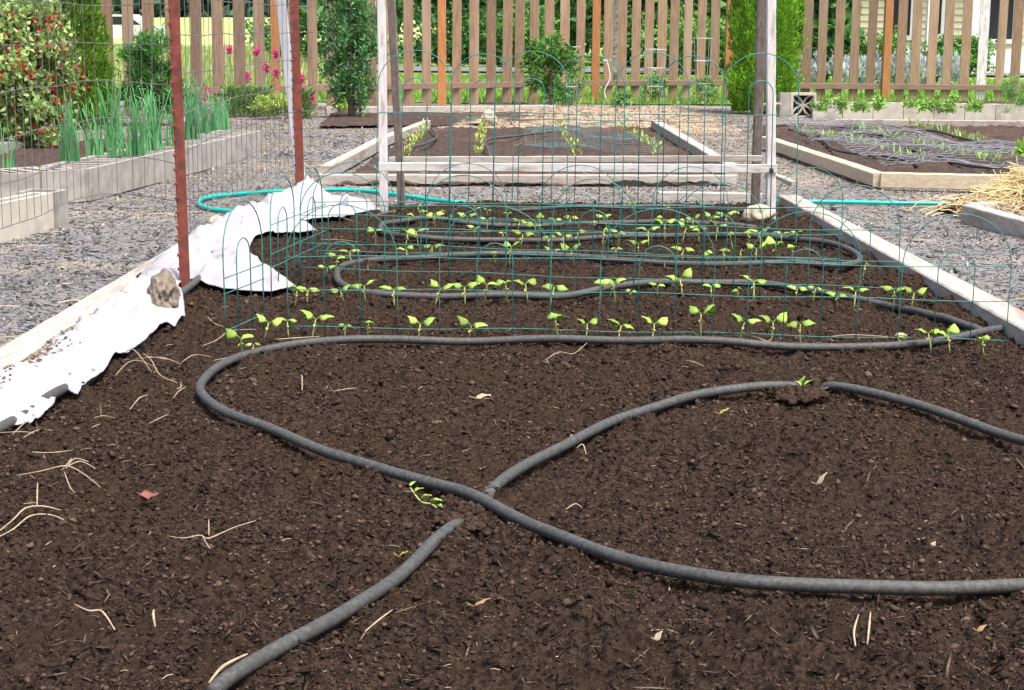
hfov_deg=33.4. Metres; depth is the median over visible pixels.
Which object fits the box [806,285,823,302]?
bean seedling
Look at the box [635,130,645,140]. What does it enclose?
pea seedling
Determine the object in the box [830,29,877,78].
flowering hedge
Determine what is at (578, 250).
border fence
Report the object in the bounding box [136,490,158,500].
dry leaf
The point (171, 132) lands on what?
onion clump
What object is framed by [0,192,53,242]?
concrete block
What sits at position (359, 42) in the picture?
shrub
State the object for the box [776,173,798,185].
wood offcut
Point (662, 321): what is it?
bean seedling
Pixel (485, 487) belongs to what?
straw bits
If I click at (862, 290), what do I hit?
bean seedling
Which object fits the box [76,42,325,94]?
tall grass
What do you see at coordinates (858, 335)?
dry root
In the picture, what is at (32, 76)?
flowering quince
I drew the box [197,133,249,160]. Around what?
concrete block
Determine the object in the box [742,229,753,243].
bean seedling
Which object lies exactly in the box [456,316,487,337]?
bean seedling
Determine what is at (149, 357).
dry root
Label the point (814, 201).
garden hose
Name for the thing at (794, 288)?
bean seedling
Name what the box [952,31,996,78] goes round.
flowering hedge
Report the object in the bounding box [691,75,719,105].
tomato plant
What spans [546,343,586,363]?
dry root
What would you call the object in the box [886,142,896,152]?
corn sprout
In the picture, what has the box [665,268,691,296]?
bean seedling
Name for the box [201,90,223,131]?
onion clump
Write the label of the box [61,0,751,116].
picket fence
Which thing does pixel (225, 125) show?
onion clump
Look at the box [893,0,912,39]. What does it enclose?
window
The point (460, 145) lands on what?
soil
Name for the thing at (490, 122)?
stone
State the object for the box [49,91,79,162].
onion clump
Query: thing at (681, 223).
bean seedling
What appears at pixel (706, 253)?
bean seedling
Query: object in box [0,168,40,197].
concrete block
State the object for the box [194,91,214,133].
onion clump
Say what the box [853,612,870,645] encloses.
dry root
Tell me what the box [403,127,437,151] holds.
soaker hose
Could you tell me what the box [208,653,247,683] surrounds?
dry root
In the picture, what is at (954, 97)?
leafy plant
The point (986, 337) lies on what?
bean seedling
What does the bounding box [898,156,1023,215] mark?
straw heap
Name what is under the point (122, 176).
concrete block
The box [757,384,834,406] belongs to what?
soil mound
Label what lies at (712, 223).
bean seedling
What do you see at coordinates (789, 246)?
bean seedling
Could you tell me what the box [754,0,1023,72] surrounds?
house
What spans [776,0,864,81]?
tree
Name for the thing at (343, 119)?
soil
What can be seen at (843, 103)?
leafy plant
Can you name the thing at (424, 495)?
wilted sprout
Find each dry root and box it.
[0,423,52,437]
[0,482,63,536]
[17,458,100,492]
[34,450,72,452]
[74,603,114,629]
[115,349,209,382]
[152,609,155,626]
[169,519,255,548]
[203,316,255,345]
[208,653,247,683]
[281,336,319,338]
[365,609,392,631]
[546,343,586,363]
[832,334,887,336]
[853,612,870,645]
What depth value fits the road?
38.70 m
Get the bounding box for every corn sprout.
[824,129,835,138]
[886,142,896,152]
[894,144,903,154]
[906,147,919,159]
[942,124,950,132]
[962,144,974,155]
[969,131,978,139]
[975,149,987,159]
[977,132,988,140]
[988,152,998,160]
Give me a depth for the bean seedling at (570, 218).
8.74 m
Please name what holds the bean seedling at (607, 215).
on the soil at (632, 632)
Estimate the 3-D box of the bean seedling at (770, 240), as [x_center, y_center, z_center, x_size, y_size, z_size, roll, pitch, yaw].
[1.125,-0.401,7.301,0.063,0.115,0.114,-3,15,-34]
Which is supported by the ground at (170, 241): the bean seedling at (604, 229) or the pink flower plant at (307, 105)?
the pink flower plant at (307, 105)
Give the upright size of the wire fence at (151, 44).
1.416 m
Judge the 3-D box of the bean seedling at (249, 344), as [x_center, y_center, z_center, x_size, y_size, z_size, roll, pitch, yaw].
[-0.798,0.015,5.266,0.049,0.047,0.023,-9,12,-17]
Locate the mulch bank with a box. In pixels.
[431,105,742,132]
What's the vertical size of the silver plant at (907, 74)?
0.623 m
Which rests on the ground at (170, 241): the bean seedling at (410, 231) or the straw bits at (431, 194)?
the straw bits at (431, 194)
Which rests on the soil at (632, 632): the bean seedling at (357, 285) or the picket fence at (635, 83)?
the bean seedling at (357, 285)
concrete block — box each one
[0,140,23,152]
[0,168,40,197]
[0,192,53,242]
[11,165,85,202]
[16,189,68,228]
[25,138,44,147]
[32,131,82,140]
[33,163,111,200]
[57,158,133,194]
[82,154,153,188]
[104,150,171,183]
[124,146,189,178]
[145,142,205,173]
[163,139,220,169]
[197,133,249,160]
[197,136,235,164]
[211,130,262,157]
[812,101,842,118]
[842,102,872,118]
[873,102,903,119]
[903,107,933,119]
[934,103,964,119]
[964,103,995,119]
[995,104,1023,120]
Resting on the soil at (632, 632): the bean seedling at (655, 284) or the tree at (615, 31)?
the bean seedling at (655, 284)
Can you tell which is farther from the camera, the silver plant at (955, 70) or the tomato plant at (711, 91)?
the silver plant at (955, 70)
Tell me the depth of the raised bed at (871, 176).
11.63 m
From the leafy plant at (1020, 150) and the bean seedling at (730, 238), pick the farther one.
the leafy plant at (1020, 150)
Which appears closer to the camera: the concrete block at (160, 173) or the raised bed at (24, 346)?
the raised bed at (24, 346)
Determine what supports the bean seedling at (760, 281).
on the soil at (632, 632)
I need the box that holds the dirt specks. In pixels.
[1,251,212,414]
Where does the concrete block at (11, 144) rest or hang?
on the ground at (170, 241)
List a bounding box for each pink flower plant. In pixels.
[201,44,251,116]
[244,46,279,116]
[284,73,316,117]
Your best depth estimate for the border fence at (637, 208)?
7.92 m
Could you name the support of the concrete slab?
on the ground at (170, 241)
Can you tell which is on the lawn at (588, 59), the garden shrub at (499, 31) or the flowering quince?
the garden shrub at (499, 31)
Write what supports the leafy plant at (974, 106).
on the ground at (170, 241)
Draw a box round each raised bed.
[0,191,1023,369]
[318,120,738,185]
[325,105,555,114]
[762,118,1023,189]
[960,200,1023,237]
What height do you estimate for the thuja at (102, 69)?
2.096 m
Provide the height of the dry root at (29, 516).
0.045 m
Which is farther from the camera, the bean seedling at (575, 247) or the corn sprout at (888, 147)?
the corn sprout at (888, 147)
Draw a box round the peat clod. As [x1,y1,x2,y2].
[937,204,960,214]
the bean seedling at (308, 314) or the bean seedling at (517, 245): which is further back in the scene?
the bean seedling at (517, 245)
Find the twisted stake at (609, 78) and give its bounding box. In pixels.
[603,60,610,99]
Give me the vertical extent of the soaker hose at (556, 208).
0.057 m
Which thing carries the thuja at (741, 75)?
on the ground at (170, 241)
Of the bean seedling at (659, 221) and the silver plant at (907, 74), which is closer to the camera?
the bean seedling at (659, 221)
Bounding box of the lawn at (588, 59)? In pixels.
[114,45,1023,103]
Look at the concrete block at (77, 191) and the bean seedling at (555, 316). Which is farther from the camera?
the concrete block at (77, 191)
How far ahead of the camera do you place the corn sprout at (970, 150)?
13.46 m
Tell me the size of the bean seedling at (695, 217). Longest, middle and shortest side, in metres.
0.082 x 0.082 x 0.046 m
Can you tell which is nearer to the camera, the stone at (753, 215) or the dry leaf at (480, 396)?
the dry leaf at (480, 396)
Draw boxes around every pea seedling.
[407,132,416,144]
[411,132,419,141]
[473,145,483,153]
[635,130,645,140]
[652,141,662,153]
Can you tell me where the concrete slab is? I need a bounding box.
[777,93,790,116]
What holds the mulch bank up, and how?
on the ground at (170, 241)
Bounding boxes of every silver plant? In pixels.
[793,50,814,82]
[811,50,829,82]
[826,54,849,83]
[847,54,875,83]
[874,51,881,83]
[890,52,907,83]
[904,52,926,83]
[919,53,940,83]
[936,50,960,84]
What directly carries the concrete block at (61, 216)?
on the ground at (170, 241)
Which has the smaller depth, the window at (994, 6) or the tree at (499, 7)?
the window at (994, 6)
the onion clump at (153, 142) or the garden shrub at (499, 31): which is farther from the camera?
the garden shrub at (499, 31)
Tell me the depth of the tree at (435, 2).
47.82 m
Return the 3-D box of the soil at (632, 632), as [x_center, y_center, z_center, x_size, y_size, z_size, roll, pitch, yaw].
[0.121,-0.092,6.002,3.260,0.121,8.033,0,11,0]
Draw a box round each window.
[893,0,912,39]
[938,0,945,37]
[988,0,1014,43]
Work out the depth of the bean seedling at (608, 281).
6.25 m
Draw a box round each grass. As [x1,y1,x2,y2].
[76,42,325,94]
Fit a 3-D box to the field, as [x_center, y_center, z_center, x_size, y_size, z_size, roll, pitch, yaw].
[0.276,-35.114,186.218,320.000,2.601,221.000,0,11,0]
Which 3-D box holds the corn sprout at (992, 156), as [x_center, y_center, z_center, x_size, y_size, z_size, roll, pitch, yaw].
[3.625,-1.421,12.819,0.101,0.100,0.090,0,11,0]
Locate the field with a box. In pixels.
[74,17,603,48]
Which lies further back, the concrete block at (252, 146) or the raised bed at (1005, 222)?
the concrete block at (252, 146)
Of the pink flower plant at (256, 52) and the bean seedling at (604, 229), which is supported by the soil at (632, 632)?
the bean seedling at (604, 229)
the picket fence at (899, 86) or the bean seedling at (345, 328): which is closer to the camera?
the bean seedling at (345, 328)
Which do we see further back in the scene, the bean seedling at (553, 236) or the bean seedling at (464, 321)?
the bean seedling at (553, 236)
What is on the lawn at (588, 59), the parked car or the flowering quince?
the parked car
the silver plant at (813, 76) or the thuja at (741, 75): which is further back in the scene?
the silver plant at (813, 76)
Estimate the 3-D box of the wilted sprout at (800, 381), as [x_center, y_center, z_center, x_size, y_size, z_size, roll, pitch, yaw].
[0.806,0.102,4.725,0.044,0.033,0.021,-5,12,-26]
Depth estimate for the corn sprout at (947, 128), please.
16.31 m
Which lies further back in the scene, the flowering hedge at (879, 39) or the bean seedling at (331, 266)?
the flowering hedge at (879, 39)
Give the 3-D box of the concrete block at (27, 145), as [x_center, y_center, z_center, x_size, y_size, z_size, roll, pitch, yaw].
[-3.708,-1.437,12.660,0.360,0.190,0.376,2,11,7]
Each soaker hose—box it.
[195,325,1023,595]
[205,381,1023,689]
[333,216,985,335]
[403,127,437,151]
[483,129,563,155]
[512,204,743,212]
[776,123,1019,155]
[788,128,918,166]
[840,130,1022,168]
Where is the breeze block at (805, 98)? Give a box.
[790,92,816,117]
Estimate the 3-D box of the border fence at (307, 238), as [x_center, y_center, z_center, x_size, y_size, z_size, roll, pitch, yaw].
[-0.842,-0.464,6.761,0.009,0.452,0.786,2,11,9]
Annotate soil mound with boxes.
[415,491,520,542]
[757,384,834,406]
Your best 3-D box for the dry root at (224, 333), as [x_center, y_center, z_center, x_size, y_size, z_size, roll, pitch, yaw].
[-0.931,-0.055,5.647,0.167,0.025,0.482,-1,11,-8]
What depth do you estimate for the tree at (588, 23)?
44.08 m
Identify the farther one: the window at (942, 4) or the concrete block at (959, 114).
the window at (942, 4)
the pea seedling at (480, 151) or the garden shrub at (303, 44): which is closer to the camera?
the pea seedling at (480, 151)
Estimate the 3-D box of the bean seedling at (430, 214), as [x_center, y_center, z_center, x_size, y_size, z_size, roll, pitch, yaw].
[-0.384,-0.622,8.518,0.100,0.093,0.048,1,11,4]
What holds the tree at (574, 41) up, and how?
on the lawn at (588, 59)
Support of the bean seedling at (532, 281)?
on the soil at (632, 632)
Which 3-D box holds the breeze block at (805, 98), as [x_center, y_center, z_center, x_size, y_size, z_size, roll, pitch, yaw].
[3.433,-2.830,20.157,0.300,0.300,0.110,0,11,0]
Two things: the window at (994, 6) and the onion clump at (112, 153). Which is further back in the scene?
the window at (994, 6)
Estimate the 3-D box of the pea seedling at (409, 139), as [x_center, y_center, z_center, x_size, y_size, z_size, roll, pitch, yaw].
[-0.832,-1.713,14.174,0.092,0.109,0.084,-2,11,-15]
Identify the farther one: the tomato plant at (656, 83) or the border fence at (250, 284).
the tomato plant at (656, 83)
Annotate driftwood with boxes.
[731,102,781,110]
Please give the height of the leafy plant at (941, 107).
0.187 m
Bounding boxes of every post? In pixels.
[167,0,189,287]
[289,0,303,184]
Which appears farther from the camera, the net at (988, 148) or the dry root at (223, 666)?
the net at (988, 148)
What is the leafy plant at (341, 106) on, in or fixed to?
on the ground at (170, 241)
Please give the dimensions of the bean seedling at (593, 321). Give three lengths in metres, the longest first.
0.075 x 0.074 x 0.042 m
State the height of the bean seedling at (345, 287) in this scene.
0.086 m
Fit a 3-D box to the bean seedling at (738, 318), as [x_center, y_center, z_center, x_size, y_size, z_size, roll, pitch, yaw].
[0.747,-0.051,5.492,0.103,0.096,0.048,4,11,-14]
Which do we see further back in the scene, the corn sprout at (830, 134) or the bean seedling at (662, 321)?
the corn sprout at (830, 134)
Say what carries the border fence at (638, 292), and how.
on the soil at (632, 632)
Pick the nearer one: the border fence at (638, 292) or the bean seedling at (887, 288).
the border fence at (638, 292)
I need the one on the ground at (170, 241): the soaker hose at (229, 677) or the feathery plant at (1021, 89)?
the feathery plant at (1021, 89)
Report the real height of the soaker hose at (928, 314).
0.078 m
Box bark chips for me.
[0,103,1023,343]
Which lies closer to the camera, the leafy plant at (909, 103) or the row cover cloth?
the row cover cloth
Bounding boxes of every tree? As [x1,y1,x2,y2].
[299,0,435,63]
[401,0,481,60]
[462,0,575,63]
[543,0,683,65]
[558,39,603,57]
[613,0,682,79]
[654,0,756,52]
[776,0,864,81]
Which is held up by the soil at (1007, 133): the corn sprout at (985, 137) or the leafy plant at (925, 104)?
the corn sprout at (985, 137)
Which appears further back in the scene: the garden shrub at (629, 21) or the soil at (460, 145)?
the garden shrub at (629, 21)
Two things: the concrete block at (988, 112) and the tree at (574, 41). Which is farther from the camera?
the tree at (574, 41)
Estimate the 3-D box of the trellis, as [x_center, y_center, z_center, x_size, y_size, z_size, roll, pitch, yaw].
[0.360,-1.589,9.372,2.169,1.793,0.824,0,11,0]
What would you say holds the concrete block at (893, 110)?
on the ground at (170, 241)
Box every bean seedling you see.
[225,328,253,351]
[245,342,259,348]
[256,314,283,342]
[281,319,296,337]
[290,286,303,306]
[298,286,319,302]
[300,310,333,337]
[317,265,334,281]
[326,253,345,266]
[330,285,349,299]
[337,249,360,259]
[337,323,352,335]
[351,279,375,301]
[363,320,373,334]
[367,227,381,245]
[378,285,405,305]
[397,245,412,262]
[401,229,415,249]
[407,316,434,344]
[414,229,428,246]
[423,244,442,260]
[426,211,443,227]
[430,279,454,306]
[453,282,479,304]
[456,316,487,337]
[458,212,477,224]
[467,225,480,236]
[476,275,497,304]
[496,279,513,302]
[503,241,521,265]
[510,230,534,250]
[513,278,535,303]
[526,222,540,237]
[535,213,543,229]
[542,235,555,247]
[542,283,568,307]
[547,313,564,334]
[556,232,571,243]
[560,243,580,262]
[564,215,578,224]
[578,318,596,335]
[593,279,614,301]
[596,214,610,228]
[601,278,625,303]
[602,228,607,245]
[608,319,633,336]
[609,229,624,246]
[629,240,647,252]
[636,226,659,246]
[641,316,667,344]
[647,282,664,294]
[654,219,675,240]
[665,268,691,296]
[670,246,694,260]
[677,221,698,241]
[685,214,699,228]
[689,304,715,335]
[692,226,706,241]
[702,283,720,294]
[704,250,711,260]
[705,212,719,228]
[709,221,726,241]
[716,211,736,224]
[718,248,729,260]
[726,232,736,249]
[732,287,741,295]
[732,314,760,337]
[740,275,766,301]
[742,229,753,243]
[747,241,767,259]
[749,227,769,244]
[759,312,786,340]
[765,236,783,251]
[785,320,815,342]
[787,244,797,256]
[787,285,807,302]
[789,230,802,243]
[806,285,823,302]
[825,291,846,309]
[842,287,868,308]
[879,286,905,311]
[903,286,927,306]
[915,328,939,352]
[937,323,959,353]
[976,335,989,356]
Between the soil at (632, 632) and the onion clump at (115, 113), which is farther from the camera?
the onion clump at (115, 113)
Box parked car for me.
[76,14,164,39]
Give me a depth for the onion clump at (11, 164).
10.50 m
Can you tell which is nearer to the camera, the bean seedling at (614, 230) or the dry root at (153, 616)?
the dry root at (153, 616)
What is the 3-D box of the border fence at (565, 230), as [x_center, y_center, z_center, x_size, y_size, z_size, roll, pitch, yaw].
[0.269,-0.533,7.177,2.237,0.452,0.047,1,11,3]
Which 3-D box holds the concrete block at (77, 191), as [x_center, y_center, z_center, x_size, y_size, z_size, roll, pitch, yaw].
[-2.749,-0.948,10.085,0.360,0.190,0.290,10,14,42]
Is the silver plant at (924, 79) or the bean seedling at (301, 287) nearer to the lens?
the bean seedling at (301, 287)
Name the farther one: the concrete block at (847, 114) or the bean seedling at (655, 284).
the concrete block at (847, 114)
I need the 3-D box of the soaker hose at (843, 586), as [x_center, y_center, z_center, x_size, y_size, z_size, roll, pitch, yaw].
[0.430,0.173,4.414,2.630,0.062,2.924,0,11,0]
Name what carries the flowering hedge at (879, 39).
on the lawn at (588, 59)
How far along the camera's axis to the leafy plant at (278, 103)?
18.81 m
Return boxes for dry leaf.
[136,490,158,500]
[466,598,489,606]
[469,393,490,398]
[651,631,662,640]
[812,472,826,484]
[973,624,986,631]
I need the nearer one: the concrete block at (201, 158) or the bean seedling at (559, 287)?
the bean seedling at (559, 287)
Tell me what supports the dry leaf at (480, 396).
on the soil at (632, 632)
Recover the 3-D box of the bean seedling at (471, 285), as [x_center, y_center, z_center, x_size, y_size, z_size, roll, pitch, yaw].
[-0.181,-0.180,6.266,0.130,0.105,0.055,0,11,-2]
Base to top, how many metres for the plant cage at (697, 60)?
0.896 m
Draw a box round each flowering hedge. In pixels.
[794,31,832,81]
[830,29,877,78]
[876,26,909,79]
[908,33,959,81]
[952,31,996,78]
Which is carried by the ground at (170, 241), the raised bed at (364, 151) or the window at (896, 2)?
the raised bed at (364, 151)
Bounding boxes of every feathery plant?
[997,73,1022,114]
[1013,81,1023,107]
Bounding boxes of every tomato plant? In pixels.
[560,80,584,104]
[609,88,634,106]
[642,71,669,101]
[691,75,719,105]
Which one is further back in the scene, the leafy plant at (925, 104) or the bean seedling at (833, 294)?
the leafy plant at (925, 104)
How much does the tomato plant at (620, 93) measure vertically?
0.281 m
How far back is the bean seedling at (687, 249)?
7.32 m
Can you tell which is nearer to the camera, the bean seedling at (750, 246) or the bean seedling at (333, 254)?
the bean seedling at (333, 254)
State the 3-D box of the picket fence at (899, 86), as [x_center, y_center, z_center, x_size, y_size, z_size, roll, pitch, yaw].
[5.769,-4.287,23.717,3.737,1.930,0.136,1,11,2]
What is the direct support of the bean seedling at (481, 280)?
on the soil at (632, 632)
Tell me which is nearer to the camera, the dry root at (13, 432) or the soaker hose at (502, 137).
the dry root at (13, 432)
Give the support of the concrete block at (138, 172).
on the ground at (170, 241)
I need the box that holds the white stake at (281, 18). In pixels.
[276,0,304,175]
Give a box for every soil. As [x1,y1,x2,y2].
[0,138,171,167]
[0,200,1023,689]
[319,111,534,126]
[337,125,731,186]
[778,124,1023,174]
[828,100,1016,103]
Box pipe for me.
[0,275,200,434]
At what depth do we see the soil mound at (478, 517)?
3.53 m
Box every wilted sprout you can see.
[409,481,442,508]
[796,376,810,384]
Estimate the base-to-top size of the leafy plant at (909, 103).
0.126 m
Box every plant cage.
[562,46,579,105]
[647,49,666,100]
[693,38,713,105]
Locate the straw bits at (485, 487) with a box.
[3,215,1018,687]
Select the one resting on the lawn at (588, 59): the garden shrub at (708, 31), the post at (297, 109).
the garden shrub at (708, 31)
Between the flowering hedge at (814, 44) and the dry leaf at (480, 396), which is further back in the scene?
the flowering hedge at (814, 44)
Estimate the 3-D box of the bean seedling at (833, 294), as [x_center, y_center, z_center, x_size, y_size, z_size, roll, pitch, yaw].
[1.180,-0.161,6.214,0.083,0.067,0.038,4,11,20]
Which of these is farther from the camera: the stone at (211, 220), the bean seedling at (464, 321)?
the stone at (211, 220)
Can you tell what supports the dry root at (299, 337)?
on the soil at (632, 632)
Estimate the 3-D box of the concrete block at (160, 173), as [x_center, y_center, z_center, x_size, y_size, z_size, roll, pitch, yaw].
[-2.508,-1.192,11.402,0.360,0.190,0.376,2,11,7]
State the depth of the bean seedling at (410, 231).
7.81 m
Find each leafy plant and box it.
[247,90,286,118]
[336,92,355,111]
[809,98,831,112]
[828,93,850,114]
[848,99,871,112]
[870,95,889,112]
[902,98,920,108]
[916,96,937,113]
[928,100,950,114]
[942,93,960,114]
[960,100,984,112]
[1012,137,1023,165]
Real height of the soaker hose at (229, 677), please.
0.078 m
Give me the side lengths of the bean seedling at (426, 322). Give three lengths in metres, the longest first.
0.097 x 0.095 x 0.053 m
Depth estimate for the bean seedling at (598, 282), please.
6.27 m
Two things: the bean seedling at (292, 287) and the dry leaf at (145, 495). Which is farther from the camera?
the bean seedling at (292, 287)
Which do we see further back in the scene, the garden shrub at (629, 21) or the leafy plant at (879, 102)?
the garden shrub at (629, 21)
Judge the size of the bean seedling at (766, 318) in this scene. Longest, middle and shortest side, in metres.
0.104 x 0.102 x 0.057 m
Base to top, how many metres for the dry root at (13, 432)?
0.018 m
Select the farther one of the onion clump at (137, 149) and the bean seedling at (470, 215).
the onion clump at (137, 149)
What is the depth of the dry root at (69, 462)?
3.77 m
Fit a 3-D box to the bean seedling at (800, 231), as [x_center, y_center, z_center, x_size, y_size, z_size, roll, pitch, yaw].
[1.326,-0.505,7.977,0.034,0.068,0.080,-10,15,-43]
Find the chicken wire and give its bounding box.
[871,120,1023,132]
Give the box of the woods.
[71,0,449,20]
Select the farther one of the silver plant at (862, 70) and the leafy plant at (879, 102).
the silver plant at (862, 70)
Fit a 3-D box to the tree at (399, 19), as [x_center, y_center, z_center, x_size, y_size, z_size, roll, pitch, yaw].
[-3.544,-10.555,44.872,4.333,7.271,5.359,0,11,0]
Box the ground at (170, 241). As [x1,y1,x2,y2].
[0,99,1023,346]
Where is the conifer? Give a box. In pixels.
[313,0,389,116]
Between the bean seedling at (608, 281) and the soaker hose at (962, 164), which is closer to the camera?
the bean seedling at (608, 281)
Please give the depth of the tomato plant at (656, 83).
23.30 m
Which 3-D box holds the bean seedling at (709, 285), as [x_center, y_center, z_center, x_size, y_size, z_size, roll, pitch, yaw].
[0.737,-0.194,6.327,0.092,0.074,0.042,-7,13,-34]
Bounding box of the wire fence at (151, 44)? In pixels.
[0,0,314,228]
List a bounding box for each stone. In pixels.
[207,215,222,223]
[480,109,497,125]
[742,204,775,221]
[894,332,906,336]
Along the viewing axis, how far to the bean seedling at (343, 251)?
7.12 m
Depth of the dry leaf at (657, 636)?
2.78 m
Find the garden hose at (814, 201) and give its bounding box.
[196,188,962,212]
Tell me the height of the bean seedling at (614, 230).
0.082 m
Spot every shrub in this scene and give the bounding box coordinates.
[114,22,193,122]
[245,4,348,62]
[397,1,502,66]
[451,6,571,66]
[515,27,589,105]
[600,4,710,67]
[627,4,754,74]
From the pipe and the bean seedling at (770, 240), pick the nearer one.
the pipe
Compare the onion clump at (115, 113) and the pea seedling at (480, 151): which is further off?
the pea seedling at (480, 151)
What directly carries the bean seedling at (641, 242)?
on the soil at (632, 632)
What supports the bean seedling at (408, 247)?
on the soil at (632, 632)
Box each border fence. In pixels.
[222,200,264,345]
[270,167,325,296]
[286,204,1011,353]
[300,172,900,303]
[312,162,842,274]
[375,50,798,246]
[448,53,726,244]
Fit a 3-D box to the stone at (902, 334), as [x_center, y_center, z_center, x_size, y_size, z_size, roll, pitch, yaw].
[1.279,-0.033,5.617,0.041,0.017,0.027,0,11,0]
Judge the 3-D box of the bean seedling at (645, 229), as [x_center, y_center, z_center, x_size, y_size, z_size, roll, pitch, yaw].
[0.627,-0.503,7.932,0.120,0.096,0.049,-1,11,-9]
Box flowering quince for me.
[0,0,90,147]
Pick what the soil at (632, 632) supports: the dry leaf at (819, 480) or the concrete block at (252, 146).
the dry leaf at (819, 480)
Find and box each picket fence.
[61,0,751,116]
[796,0,1023,101]
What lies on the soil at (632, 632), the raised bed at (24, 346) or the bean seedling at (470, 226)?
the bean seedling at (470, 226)
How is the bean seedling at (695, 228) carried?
on the soil at (632, 632)
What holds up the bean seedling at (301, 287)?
on the soil at (632, 632)
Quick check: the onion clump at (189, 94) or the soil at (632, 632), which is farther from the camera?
the onion clump at (189, 94)
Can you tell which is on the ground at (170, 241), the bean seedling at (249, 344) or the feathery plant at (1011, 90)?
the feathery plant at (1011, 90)
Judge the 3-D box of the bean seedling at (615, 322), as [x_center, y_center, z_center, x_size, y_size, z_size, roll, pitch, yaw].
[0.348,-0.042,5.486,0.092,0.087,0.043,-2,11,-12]
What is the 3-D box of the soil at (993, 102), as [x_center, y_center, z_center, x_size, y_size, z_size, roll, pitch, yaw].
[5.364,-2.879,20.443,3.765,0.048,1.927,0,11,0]
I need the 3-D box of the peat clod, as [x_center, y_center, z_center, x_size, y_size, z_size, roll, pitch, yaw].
[2.579,-0.781,9.848,0.259,0.061,0.413,0,11,0]
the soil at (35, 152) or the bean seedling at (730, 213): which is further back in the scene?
the soil at (35, 152)
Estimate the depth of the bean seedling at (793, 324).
5.50 m
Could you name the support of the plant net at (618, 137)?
on the soil at (460, 145)
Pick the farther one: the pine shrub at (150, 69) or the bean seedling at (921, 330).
the pine shrub at (150, 69)
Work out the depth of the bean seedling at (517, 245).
7.08 m
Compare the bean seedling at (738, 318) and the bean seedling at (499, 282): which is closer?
the bean seedling at (738, 318)
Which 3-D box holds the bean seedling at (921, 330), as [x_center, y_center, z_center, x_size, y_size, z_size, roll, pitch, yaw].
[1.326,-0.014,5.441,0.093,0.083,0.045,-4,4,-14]
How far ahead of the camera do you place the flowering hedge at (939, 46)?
32.41 m
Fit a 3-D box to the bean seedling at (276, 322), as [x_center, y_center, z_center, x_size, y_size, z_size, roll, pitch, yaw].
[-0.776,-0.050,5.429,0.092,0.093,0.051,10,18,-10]
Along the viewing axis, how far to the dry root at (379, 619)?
2.85 m
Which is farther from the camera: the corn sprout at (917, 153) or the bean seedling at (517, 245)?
the corn sprout at (917, 153)
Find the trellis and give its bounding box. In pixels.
[377,0,777,218]
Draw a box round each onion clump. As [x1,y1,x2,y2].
[0,122,23,167]
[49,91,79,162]
[73,99,109,156]
[96,76,127,151]
[104,119,130,158]
[122,86,155,155]
[135,79,159,144]
[135,88,170,151]
[163,98,187,145]
[182,73,213,134]
[183,89,213,139]
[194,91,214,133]
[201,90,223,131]
[217,91,229,129]
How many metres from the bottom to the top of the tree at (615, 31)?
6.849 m
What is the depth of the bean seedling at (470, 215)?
8.62 m
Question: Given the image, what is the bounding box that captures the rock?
[146,268,180,307]
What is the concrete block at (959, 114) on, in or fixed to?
on the ground at (170, 241)
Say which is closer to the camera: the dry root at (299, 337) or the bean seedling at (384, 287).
the dry root at (299, 337)
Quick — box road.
[118,64,1023,75]
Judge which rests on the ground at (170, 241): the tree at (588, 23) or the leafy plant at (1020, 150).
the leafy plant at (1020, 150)
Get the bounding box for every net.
[523,120,673,153]
[776,118,1023,167]
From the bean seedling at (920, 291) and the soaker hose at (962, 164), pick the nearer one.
the bean seedling at (920, 291)
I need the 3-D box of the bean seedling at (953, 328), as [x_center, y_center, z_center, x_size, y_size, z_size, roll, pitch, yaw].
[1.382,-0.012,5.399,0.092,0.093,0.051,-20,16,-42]
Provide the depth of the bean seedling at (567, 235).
7.83 m
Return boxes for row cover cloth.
[0,175,380,425]
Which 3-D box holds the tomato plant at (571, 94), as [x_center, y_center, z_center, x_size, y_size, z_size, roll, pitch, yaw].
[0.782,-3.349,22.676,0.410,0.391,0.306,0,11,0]
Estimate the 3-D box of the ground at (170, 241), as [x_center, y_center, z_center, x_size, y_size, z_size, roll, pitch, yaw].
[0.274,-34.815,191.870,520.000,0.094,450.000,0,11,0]
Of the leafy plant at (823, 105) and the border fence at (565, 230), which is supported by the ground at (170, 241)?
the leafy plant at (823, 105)
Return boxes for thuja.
[48,0,119,127]
[722,0,809,113]
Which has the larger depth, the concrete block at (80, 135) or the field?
the field
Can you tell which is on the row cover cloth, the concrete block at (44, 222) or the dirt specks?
the dirt specks
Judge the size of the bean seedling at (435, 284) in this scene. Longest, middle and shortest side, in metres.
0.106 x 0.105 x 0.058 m
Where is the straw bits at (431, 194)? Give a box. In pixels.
[0,138,1023,337]
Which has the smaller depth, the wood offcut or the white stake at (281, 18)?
the white stake at (281, 18)
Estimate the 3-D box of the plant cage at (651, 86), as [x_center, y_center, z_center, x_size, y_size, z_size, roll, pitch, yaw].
[1.946,-3.621,23.064,0.291,0.744,0.291,0,11,0]

